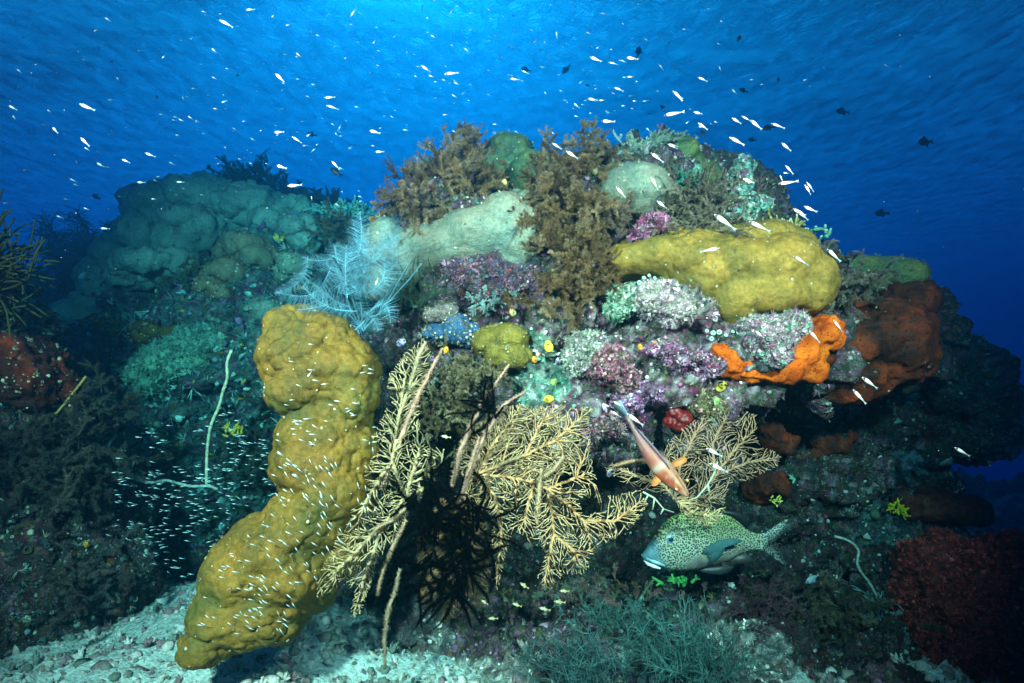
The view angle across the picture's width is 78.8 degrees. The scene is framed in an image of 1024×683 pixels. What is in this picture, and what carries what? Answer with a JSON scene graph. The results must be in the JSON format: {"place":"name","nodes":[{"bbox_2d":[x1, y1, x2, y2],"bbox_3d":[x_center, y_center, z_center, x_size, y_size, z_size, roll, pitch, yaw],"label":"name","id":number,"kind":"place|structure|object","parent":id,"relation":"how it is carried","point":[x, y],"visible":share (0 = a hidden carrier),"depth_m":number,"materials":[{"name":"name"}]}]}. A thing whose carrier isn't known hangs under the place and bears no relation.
{"place":"outdoors","nodes":[
{"label":"outdoors","id":0,"kind":"place"},
{"bbox_2d":[26,217,386,575],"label":"reef slope","id":1,"kind":"structure","parent":0,"point":[187,410],"depth_m":3.46,"materials":[{"name":"stone"}]},
{"bbox_2d":[24,205,110,300],"bbox_3d":[-3.827,-0.716,5.585,1.170,0.916,0.799,0,-6,0],"label":"black coral tree","id":2,"kind":"object","parent":1,"relation":"on","point":[73,254],"visible":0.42,"depth_m":5.41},
{"bbox_2d":[49,287,106,321],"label":"plate coral","id":3,"kind":"object","parent":1,"relation":"on","point":[73,305],"visible":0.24,"depth_m":3.69},
{"bbox_2d":[70,170,280,296],"bbox_3d":[-1.978,-0.640,3.947,1.394,0.820,0.965,0,-6,0],"label":"lobed coral","id":4,"kind":"object","parent":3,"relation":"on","point":[237,205],"visible":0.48,"depth_m":3.62},
{"bbox_2d":[90,314,127,342],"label":"yellow sponge","id":5,"kind":"object","parent":1,"relation":"on","point":[116,325],"visible":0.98,"depth_m":3.58},
{"bbox_2d":[100,243,204,291],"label":"plate coral","id":6,"kind":"object","parent":1,"relation":"on","point":[139,268],"visible":0.8,"depth_m":3.43},
{"bbox_2d":[117,333,209,401],"bbox_3d":[-1.849,0.141,3.393,0.564,0.405,0.453,-2,-6,22],"label":"lobed coral","id":7,"kind":"object","parent":1,"relation":"on","point":[153,369],"visible":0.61,"depth_m":3.25},
{"bbox_2d":[122,318,175,345],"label":"plate coral","id":8,"kind":"object","parent":7,"relation":"on","point":[141,332],"visible":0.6,"depth_m":3.35},
{"bbox_2d":[149,200,225,257],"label":"plate coral","id":9,"kind":"object","parent":1,"relation":"on","point":[176,220],"visible":0.87,"depth_m":3.48},
{"bbox_2d":[157,251,217,289],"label":"hydroid bush","id":10,"kind":"object","parent":1,"relation":"on","point":[193,270],"visible":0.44,"depth_m":3.39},
{"bbox_2d":[164,322,227,359],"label":"plate coral","id":11,"kind":"object","parent":1,"relation":"on","point":[187,339],"visible":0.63,"depth_m":3.25},
{"bbox_2d":[190,276,231,301],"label":"plate coral","id":12,"kind":"object","parent":1,"relation":"on","point":[203,286],"visible":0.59,"depth_m":3.36},
{"bbox_2d":[193,255,246,288],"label":"plate coral","id":13,"kind":"object","parent":12,"relation":"on","point":[225,270],"visible":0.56,"depth_m":3.34},
{"bbox_2d":[209,229,277,270],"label":"plate coral","id":14,"kind":"object","parent":1,"relation":"on","point":[245,247],"visible":0.7,"depth_m":3.34},
{"bbox_2d":[205,148,290,194],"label":"hydroid bush","id":15,"kind":"object","parent":1,"relation":"on","point":[245,174],"visible":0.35,"depth_m":3.82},
{"bbox_2d":[246,296,283,326],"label":"lobed coral","id":16,"kind":"object","parent":1,"relation":"on","point":[258,309],"visible":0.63,"depth_m":3.20},
{"bbox_2d":[271,251,317,285],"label":"lobed coral","id":17,"kind":"object","parent":1,"relation":"on","point":[285,267],"visible":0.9,"depth_m":3.29},
{"bbox_2d":[271,193,326,228],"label":"plate coral","id":18,"kind":"object","parent":1,"relation":"on","point":[284,203],"visible":0.41,"depth_m":3.60},
{"bbox_2d":[273,211,335,256],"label":"plate coral","id":19,"kind":"object","parent":1,"relation":"on","point":[287,224],"visible":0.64,"depth_m":3.44},
{"bbox_2d":[266,171,358,205],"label":"hydroid bush","id":20,"kind":"object","parent":1,"relation":"on","point":[319,196],"visible":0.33,"depth_m":3.83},
{"bbox_2d":[299,195,377,223],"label":"table coral","id":21,"kind":"object","parent":1,"relation":"on","point":[353,207],"visible":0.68,"depth_m":3.54},
{"bbox_2d":[204,349,232,484],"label":"whip coral","id":22,"kind":"object","parent":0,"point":[216,412],"visible":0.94,"depth_m":2.75},
{"bbox_2d":[112,365,377,631],"bbox_3d":[-0.978,0.504,2.111,0.619,0.785,1.544,4,-7,-36],"label":"glassfish swarm","id":23,"kind":"object","parent":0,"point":[249,610],"visible":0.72,"depth_m":2.20,"materials":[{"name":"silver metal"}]},
{"bbox_2d":[15,3,897,201],"bbox_3d":[-0.287,-0.946,2.332,4.030,1.050,1.176,0,-6,0],"label":"baitfish swarm","id":24,"kind":"object","parent":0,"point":[415,76],"visible":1,"depth_m":2.37,"materials":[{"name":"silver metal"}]},
{"bbox_2d":[0,580,969,682],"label":"seabed","id":25,"kind":"structure","parent":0,"point":[342,664],"depth_m":2.12,"materials":[{"name":"sand"}]},
{"bbox_2d":[0,277,164,658],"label":"reef ledge","id":26,"kind":"object","parent":25,"relation":"on","point":[11,567],"visible":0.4,"depth_m":2.32,"materials":[{"name":"stone"}]},
{"bbox_2d":[0,188,59,337],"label":"finger soft coral","id":27,"kind":"object","parent":26,"relation":"on","point":[10,270],"visible":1,"depth_m":2.21},
{"bbox_2d":[0,331,82,411],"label":"rust boulder","id":28,"kind":"object","parent":26,"relation":"on","point":[38,374],"visible":0.84,"depth_m":2.26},
{"bbox_2d":[0,388,173,526],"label":"hydroid bush","id":29,"kind":"object","parent":26,"relation":"on","point":[83,474],"visible":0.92,"depth_m":2.23,"materials":[{"name":"plant"}]},
{"bbox_2d":[55,376,86,413],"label":"whip coral","id":30,"kind":"object","parent":29,"relation":"in","point":[75,390],"visible":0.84,"depth_m":2.25},
{"bbox_2d":[44,357,148,438],"bbox_3d":[-1.749,0.233,2.510,0.497,0.330,0.392,4,-7,-36],"label":"hydroid bush","id":31,"kind":"object","parent":26,"relation":"on","point":[110,417],"visible":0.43,"depth_m":2.48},
{"bbox_2d":[118,470,217,489],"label":"whip coral","id":32,"kind":"object","parent":26,"relation":"on","point":[173,482],"visible":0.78,"depth_m":2.71},
{"bbox_2d":[18,518,149,634],"bbox_3d":[-1.551,0.801,2.209,0.548,0.352,0.399,-3,-7,25],"label":"hydroid bush","id":33,"kind":"object","parent":25,"relation":"on","point":[87,572],"visible":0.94,"depth_m":2.17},
{"bbox_2d":[174,303,382,670],"bbox_3d":[-0.684,0.407,1.921,0.541,1.094,0.374,0,-6,0],"label":"pillar coral","id":34,"kind":"object","parent":25,"relation":"on","point":[338,354],"visible":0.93,"depth_m":1.81},
{"bbox_2d":[274,210,421,334],"bbox_3d":[-0.537,-0.186,2.053,0.461,0.469,0.280,3,-7,-25],"label":"feather hydroid","id":35,"kind":"object","parent":34,"relation":"attached to","point":[354,259],"visible":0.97,"depth_m":2.02},
{"bbox_2d":[316,338,444,669],"bbox_3d":[-0.390,0.479,1.915,0.395,1.008,0.196,2,-6,-20],"label":"sea fan","id":36,"kind":"object","parent":25,"relation":"on","point":[378,528],"visible":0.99,"depth_m":1.91},
{"bbox_2d":[389,444,471,570],"bbox_3d":[-0.247,0.522,1.950,0.283,0.405,0.332,0,-6,0],"label":"feather star","id":37,"kind":"object","parent":36,"relation":"attached to","point":[424,508],"visible":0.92,"depth_m":1.92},
{"bbox_2d":[387,550,490,628],"bbox_3d":[-0.218,0.764,1.893,0.320,0.251,0.293,0,-6,0],"label":"feather star","id":38,"kind":"object","parent":36,"relation":"attached to","point":[443,582],"visible":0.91,"depth_m":1.90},
{"bbox_2d":[416,498,490,622],"bbox_3d":[-0.199,0.744,2.120,0.258,0.431,0.086,-1,-6,7],"label":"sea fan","id":39,"kind":"object","parent":25,"relation":"on","point":[471,594],"visible":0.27,"depth_m":2.12},
{"bbox_2d":[0,578,999,682],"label":"coral rubble","id":40,"kind":"object","parent":25,"relation":"on","point":[922,665],"visible":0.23,"depth_m":2.12,"materials":[{"name":"stone"}]},
{"bbox_2d":[504,610,654,682],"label":"teal seaweed","id":41,"kind":"object","parent":25,"relation":"on","point":[592,676],"visible":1,"depth_m":1.96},
{"bbox_2d":[161,125,1023,682],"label":"reef","id":42,"kind":"object","parent":25,"relation":"on","point":[635,543],"visible":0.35,"depth_m":2.57},
{"bbox_2d":[165,397,277,525],"bbox_3d":[-1.284,0.605,3.027,0.494,0.668,0.580,-4,-7,33],"label":"hydroid bush","id":43,"kind":"object","parent":42,"relation":"on","point":[258,433],"visible":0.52,"depth_m":3.05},
{"bbox_2d":[222,422,242,437],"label":"yellow sponge","id":44,"kind":"object","parent":43,"relation":"on","point":[237,427],"visible":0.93,"depth_m":2.88},
{"bbox_2d":[297,198,368,249],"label":"hydroid bush","id":45,"kind":"object","parent":42,"relation":"on","point":[333,224],"visible":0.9,"depth_m":3.25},
{"bbox_2d":[381,257,455,313],"bbox_3d":[-0.339,-0.204,2.184,0.294,0.212,0.159,0,-6,0],"label":"feather star","id":46,"kind":"object","parent":42,"relation":"on","point":[403,297],"visible":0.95,"depth_m":2.19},
{"bbox_2d":[369,118,511,243],"bbox_3d":[-0.264,-0.602,2.402,0.556,0.556,0.580,0,-6,0],"label":"hydroid bush","id":47,"kind":"object","parent":42,"relation":"on","point":[469,147],"visible":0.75,"depth_m":2.31,"materials":[{"name":"plant"}]},
{"bbox_2d":[417,313,479,348],"bbox_3d":[-0.235,-0.042,2.284,0.238,0.154,0.127,-2,-6,20],"label":"blue sponge","id":48,"kind":"object","parent":42,"relation":"on","point":[460,328],"visible":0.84,"depth_m":2.25},
{"bbox_2d":[419,300,458,323],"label":"pale sponge","id":49,"kind":"object","parent":48,"relation":"on","point":[441,311],"visible":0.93,"depth_m":2.24},
{"bbox_2d":[384,332,513,474],"bbox_3d":[-0.219,0.230,2.227,0.466,0.522,0.248,-2,-6,15],"label":"hydroid bush","id":50,"kind":"object","parent":42,"relation":"on","point":[465,376],"visible":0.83,"depth_m":2.20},
{"bbox_2d":[360,184,551,303],"bbox_3d":[-0.180,-0.415,2.408,0.791,0.547,0.425,0,-6,0],"label":"boulder coral","id":51,"kind":"object","parent":42,"relation":"on","point":[464,232],"visible":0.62,"depth_m":2.24},
{"bbox_2d":[439,251,541,308],"bbox_3d":[-0.072,-0.235,2.274,0.397,0.240,0.283,0,-6,0],"label":"crusted ledge","id":52,"kind":"object","parent":42,"relation":"on","point":[473,274],"visible":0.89,"depth_m":2.19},
{"bbox_2d":[465,285,521,316],"bbox_3d":[-0.059,-0.157,2.204,0.229,0.157,0.126,0,-6,0],"label":"hydroid","id":53,"kind":"object","parent":52,"relation":"on","point":[492,303],"visible":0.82,"depth_m":2.18},
{"bbox_2d":[470,321,532,369],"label":"lobed coral","id":54,"kind":"object","parent":42,"relation":"on","point":[497,343],"visible":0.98,"depth_m":2.21},
{"bbox_2d":[0,122,1023,682],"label":"encrusting growth","id":55,"kind":"object","parent":42,"relation":"on","point":[430,638],"visible":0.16,"depth_m":2.70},
{"bbox_2d":[479,131,556,189],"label":"boulder coral","id":56,"kind":"object","parent":42,"relation":"on","point":[513,149],"visible":0.28,"depth_m":2.44},
{"bbox_2d":[544,340,553,352],"bbox_3d":[0.129,0.017,2.201,0.034,0.042,0.034,-11,-17,7],"label":"tunicate","id":57,"kind":"object","parent":42,"relation":"on","point":[548,346],"visible":1,"depth_m":2.19},
{"bbox_2d":[500,125,631,334],"bbox_3d":[0.195,-0.414,2.295,0.494,0.827,0.515,0,-6,0],"label":"hydroid bush","id":58,"kind":"object","parent":42,"relation":"on","point":[584,238],"visible":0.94,"depth_m":2.18,"materials":[{"name":"plant"}]},
{"bbox_2d":[444,562,707,626],"bbox_3d":[0.239,0.899,2.189,0.938,0.212,0.300,0,-6,0],"label":"coral","id":59,"kind":"object","parent":42,"relation":"on","point":[535,595],"visible":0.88,"depth_m":2.18},
{"bbox_2d":[651,570,700,586],"bbox_3d":[0.586,0.843,2.216,0.143,0.060,0.114,5,-8,-37],"label":"green algae","id":60,"kind":"object","parent":59,"relation":"on","point":[678,578],"visible":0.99,"depth_m":2.23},
{"bbox_2d":[557,328,608,377],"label":"encrusted coral","id":61,"kind":"object","parent":42,"relation":"on","point":[580,348],"visible":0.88,"depth_m":2.14},
{"bbox_2d":[558,116,633,191],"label":"hydroid bush","id":62,"kind":"object","parent":42,"relation":"on","point":[590,148],"visible":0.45,"depth_m":2.35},
{"bbox_2d":[581,406,626,450],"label":"encrusted coral","id":63,"kind":"object","parent":42,"relation":"on","point":[609,424],"visible":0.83,"depth_m":2.21},
{"bbox_2d":[584,341,642,397],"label":"encrusted coral","id":64,"kind":"object","parent":42,"relation":"on","point":[613,369],"visible":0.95,"depth_m":2.11},
{"bbox_2d":[602,281,638,325],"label":"encrusted coral","id":65,"kind":"object","parent":42,"relation":"on","point":[617,308],"visible":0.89,"depth_m":2.15},
{"bbox_2d":[598,158,673,227],"bbox_3d":[0.469,-0.566,2.400,0.304,0.251,0.376,0,-6,0],"label":"boulder coral","id":66,"kind":"object","parent":42,"relation":"on","point":[635,176],"visible":0.66,"depth_m":2.26},
{"bbox_2d":[602,128,687,164],"bbox_3d":[0.510,-0.718,2.498,0.360,0.301,0.300,0,-6,0],"label":"white hydroid","id":67,"kind":"object","parent":66,"relation":"on","point":[656,140],"visible":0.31,"depth_m":2.45},
{"bbox_2d":[609,379,666,414],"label":"encrusted coral","id":68,"kind":"object","parent":42,"relation":"on","point":[641,397],"visible":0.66,"depth_m":2.14},
{"bbox_2d":[623,408,652,433],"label":"encrusted coral","id":69,"kind":"object","parent":42,"relation":"on","point":[643,418],"visible":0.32,"depth_m":2.23},
{"bbox_2d":[626,209,673,242],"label":"encrusted coral","id":70,"kind":"object","parent":42,"relation":"on","point":[654,220],"visible":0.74,"depth_m":2.23},
{"bbox_2d":[632,277,702,329],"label":"encrusted coral","id":71,"kind":"object","parent":42,"relation":"on","point":[666,303],"visible":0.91,"depth_m":2.10},
{"bbox_2d":[663,408,693,431],"bbox_3d":[0.596,0.275,2.239,0.109,0.102,0.082,-2,-6,17],"label":"lumpy tunicate","id":72,"kind":"object","parent":42,"relation":"on","point":[676,419],"visible":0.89,"depth_m":2.21},
{"bbox_2d":[642,339,726,382],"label":"encrusted coral","id":73,"kind":"object","parent":42,"relation":"on","point":[700,363],"visible":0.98,"depth_m":2.12},
{"bbox_2d":[671,152,699,196],"bbox_3d":[0.603,-0.639,2.445,0.343,0.232,0.180,0,-6,0],"label":"white hydroid","id":74,"kind":"object","parent":42,"relation":"on","point":[681,175],"visible":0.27,"depth_m":2.43},
{"bbox_2d":[657,132,724,183],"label":"boulder coral","id":75,"kind":"object","parent":42,"relation":"on","point":[688,146],"visible":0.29,"depth_m":2.49},
{"bbox_2d":[605,411,780,525],"bbox_3d":[0.647,0.422,2.130,0.635,0.382,0.184,1,-6,-12],"label":"sea fan","id":76,"kind":"object","parent":42,"relation":"on","point":[682,503],"visible":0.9,"depth_m":2.17},
{"bbox_2d":[627,158,769,237],"bbox_3d":[0.696,-0.486,2.330,0.481,0.440,0.454,-4,-7,34],"label":"hydroid bush","id":77,"kind":"object","parent":42,"relation":"on","point":[704,196],"visible":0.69,"depth_m":2.27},
{"bbox_2d":[681,387,730,421],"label":"encrusted coral","id":78,"kind":"object","parent":42,"relation":"on","point":[702,404],"visible":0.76,"depth_m":2.19},
{"bbox_2d":[715,381,726,391],"bbox_3d":[0.737,0.158,2.195,0.034,0.042,0.034,45,2,20],"label":"tunicate","id":79,"kind":"object","parent":42,"relation":"on","point":[720,386],"visible":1,"depth_m":2.19},
{"bbox_2d":[602,218,843,322],"bbox_3d":[0.749,-0.240,2.333,0.843,0.427,0.573,0,-6,0],"label":"boulder coral","id":80,"kind":"object","parent":42,"relation":"on","point":[761,271],"visible":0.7,"depth_m":2.11},
{"bbox_2d":[591,190,635,236],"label":"hydroid bush","id":81,"kind":"object","parent":80,"relation":"on","point":[623,217],"visible":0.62,"depth_m":2.28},
{"bbox_2d":[710,343,753,377],"bbox_3d":[0.750,0.069,2.194,0.192,0.123,0.116,-3,-7,25],"label":"orange sponge","id":82,"kind":"object","parent":42,"relation":"on","point":[736,364],"visible":0.62,"depth_m":2.15},
{"bbox_2d":[713,153,775,220],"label":"crusted spire","id":83,"kind":"structure","parent":42,"relation":"on","point":[748,166],"depth_m":2.40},
{"bbox_2d":[732,203,781,224],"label":"hydroid bush","id":84,"kind":"object","parent":42,"relation":"on","point":[778,213],"visible":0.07,"depth_m":2.36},
{"bbox_2d":[741,468,791,504],"bbox_3d":[1.108,0.636,2.735,0.184,0.160,0.278,0,-6,0],"label":"rust sponge","id":85,"kind":"object","parent":42,"relation":"attached to","point":[762,488],"visible":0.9,"depth_m":2.66},
{"bbox_2d":[731,306,814,369],"bbox_3d":[0.885,-0.013,2.115,0.262,0.223,0.227,0,-6,0],"label":"white coral","id":86,"kind":"object","parent":42,"relation":"on","point":[783,333],"visible":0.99,"depth_m":2.06},
{"bbox_2d":[757,419,800,456],"bbox_3d":[1.132,0.413,2.694,0.170,0.155,0.208,0,-6,0],"label":"rust sponge","id":87,"kind":"object","parent":42,"relation":"on","point":[776,437],"visible":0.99,"depth_m":2.61},
{"bbox_2d":[762,205,805,225],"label":"branching coral","id":88,"kind":"object","parent":42,"relation":"on","point":[801,222],"visible":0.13,"depth_m":2.37},
{"bbox_2d":[730,314,846,384],"bbox_3d":[0.964,0.027,2.199,0.436,0.254,0.136,0,-6,0],"label":"orange sponge","id":89,"kind":"object","parent":42,"relation":"on","point":[809,364],"visible":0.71,"depth_m":2.16},
{"bbox_2d":[807,224,831,242],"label":"branching coral","id":90,"kind":"object","parent":42,"relation":"on","point":[827,232],"visible":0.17,"depth_m":2.37},
{"bbox_2d":[807,429,858,460],"bbox_3d":[1.428,0.475,2.780,0.239,0.165,0.210,0,-6,0],"label":"rust sponge","id":91,"kind":"object","parent":42,"relation":"attached to","point":[826,443],"visible":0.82,"depth_m":2.72},
{"bbox_2d":[834,535,877,596],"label":"whip coral","id":92,"kind":"object","parent":42,"relation":"on","point":[857,561],"visible":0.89,"depth_m":2.50},
{"bbox_2d":[815,238,902,321],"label":"hydroid bush","id":93,"kind":"object","parent":42,"relation":"on","point":[849,283],"visible":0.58,"depth_m":2.23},
{"bbox_2d":[850,585,909,640],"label":"branching coral","id":94,"kind":"object","parent":42,"relation":"on","point":[882,612],"visible":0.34,"depth_m":2.41},
{"bbox_2d":[821,279,944,407],"bbox_3d":[1.354,0.002,2.442,0.603,0.517,0.540,0,-6,0],"label":"sponge","id":95,"kind":"object","parent":42,"relation":"on","point":[896,343],"visible":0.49,"depth_m":2.25},
{"bbox_2d":[848,253,932,295],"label":"boulder coral","id":96,"kind":"object","parent":95,"relation":"on","point":[912,269],"visible":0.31,"depth_m":2.39},
{"bbox_2d":[886,498,910,519],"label":"yellow coral","id":97,"kind":"object","parent":42,"relation":"on","point":[901,509],"visible":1,"depth_m":2.79},
{"bbox_2d":[887,450,928,483],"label":"hydroid bush","id":98,"kind":"object","parent":42,"relation":"on","point":[903,467],"visible":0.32,"depth_m":2.89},
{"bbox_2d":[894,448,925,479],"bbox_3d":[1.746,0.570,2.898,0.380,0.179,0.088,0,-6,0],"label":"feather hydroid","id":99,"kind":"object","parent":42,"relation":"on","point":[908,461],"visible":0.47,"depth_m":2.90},
{"bbox_2d":[922,430,940,439],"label":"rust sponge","id":100,"kind":"object","parent":42,"relation":"on","point":[929,435],"visible":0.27,"depth_m":2.88},
{"bbox_2d":[888,483,994,527],"bbox_3d":[1.999,0.773,2.951,0.521,0.216,0.316,0,-6,0],"label":"red sponge","id":101,"kind":"object","parent":42,"relation":"on","point":[934,504],"visible":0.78,"depth_m":2.85},
{"bbox_2d":[884,525,1023,682],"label":"soft coral","id":102,"kind":"object","parent":42,"relation":"on","point":[964,591],"visible":0.93,"depth_m":2.18},
{"bbox_2d":[603,589,794,682],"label":"teal seaweed","id":103,"kind":"object","parent":25,"relation":"on","point":[694,656],"visible":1,"depth_m":1.96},
{"bbox_2d":[719,568,809,637],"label":"hydroid bush","id":104,"kind":"object","parent":25,"relation":"on","point":[769,597],"visible":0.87,"depth_m":2.30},
{"bbox_2d":[687,562,942,663],"bbox_3d":[1.139,1.052,2.408,0.940,0.411,0.450,0,-6,0],"label":"hydroid bush","id":105,"kind":"object","parent":25,"relation":"on","point":[820,609],"visible":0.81,"depth_m":2.36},
{"bbox_2d":[806,572,819,583],"bbox_3d":[1.116,0.878,2.313,0.072,0.041,0.012,-19,1,-21],"label":"dim fish","id":106,"kind":"object","parent":105,"relation":"in","point":[811,578],"visible":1,"depth_m":2.31},
{"bbox_2d":[956,468,1023,533],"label":"reef","id":107,"kind":"object","parent":25,"relation":"on","point":[1004,497],"visible":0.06,"depth_m":6.79},
{"bbox_2d":[0,0,1023,338],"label":"water","id":108,"kind":"structure","parent":0,"point":[288,40],"depth_m":12.40,"materials":[{"name":"liquid"}]},
{"bbox_2d":[0,0,1023,480],"label":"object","id":109,"kind":"structure","parent":0,"point":[1005,469],"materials":[{"name":"liquid"}]},
{"bbox_2d":[5,2,1023,674],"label":"suspended particles","id":110,"kind":"object","parent":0,"point":[505,304],"visible":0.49,"depth_m":2.27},
{"bbox_2d":[450,364,647,592],"bbox_3d":[0.115,0.433,2.059,0.631,0.712,0.275,-1,-6,8],"label":"sea fan","id":111,"kind":"object","parent":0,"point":[483,468],"visible":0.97,"depth_m":2.02},
{"bbox_2d":[426,456,522,611],"bbox_3d":[-0.124,0.599,1.973,0.298,0.474,0.227,3,-7,-23],"label":"feather star","id":112,"kind":"object","parent":111,"relation":"attached to","point":[465,556],"visible":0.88,"depth_m":1.92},
{"bbox_2d":[443,370,506,443],"bbox_3d":[-0.118,0.207,1.986,0.206,0.237,0.230,0,-6,0],"label":"feather star","id":113,"kind":"object","parent":111,"relation":"attached to","point":[485,402],"visible":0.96,"depth_m":1.99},
{"bbox_2d":[550,586,688,633],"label":"teal seaweed","id":114,"kind":"object","parent":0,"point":[605,617],"visible":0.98,"depth_m":2.06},
{"bbox_2d":[613,400,688,496],"bbox_3d":[0.464,0.353,2.067,0.156,0.382,0.086,-32,-12,-18],"label":"red fish","id":115,"kind":"object","parent":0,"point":[662,468],"visible":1,"depth_m":2.03},
{"bbox_2d":[641,509,787,574],"bbox_3d":[0.718,0.700,2.184,0.531,0.220,0.119,-1,-6,5],"label":"spotted fish","id":116,"kind":"object","parent":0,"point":[678,541],"visible":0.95,"depth_m":2.16},
{"bbox_2d":[714,214,735,230],"bbox_3d":[0.587,-0.328,1.714,0.076,0.014,0.011,40,0,10],"label":"baitfish","id":117,"kind":"object","parent":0,"point":[721,219],"visible":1,"depth_m":1.71,"materials":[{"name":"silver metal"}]},
{"bbox_2d":[874,209,889,216],"bbox_3d":[2.754,-0.957,4.637,0.113,0.071,0.019,0,-6,3],"label":"damselfish","id":118,"kind":"object","parent":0,"point":[881,212],"visible":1,"depth_m":4.63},
{"bbox_2d":[918,136,933,146],"bbox_3d":[2.512,-1.215,3.785,0.118,0.074,0.020,-7,-4,-15],"label":"damselfish","id":119,"kind":"object","parent":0,"point":[923,141],"visible":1,"depth_m":3.78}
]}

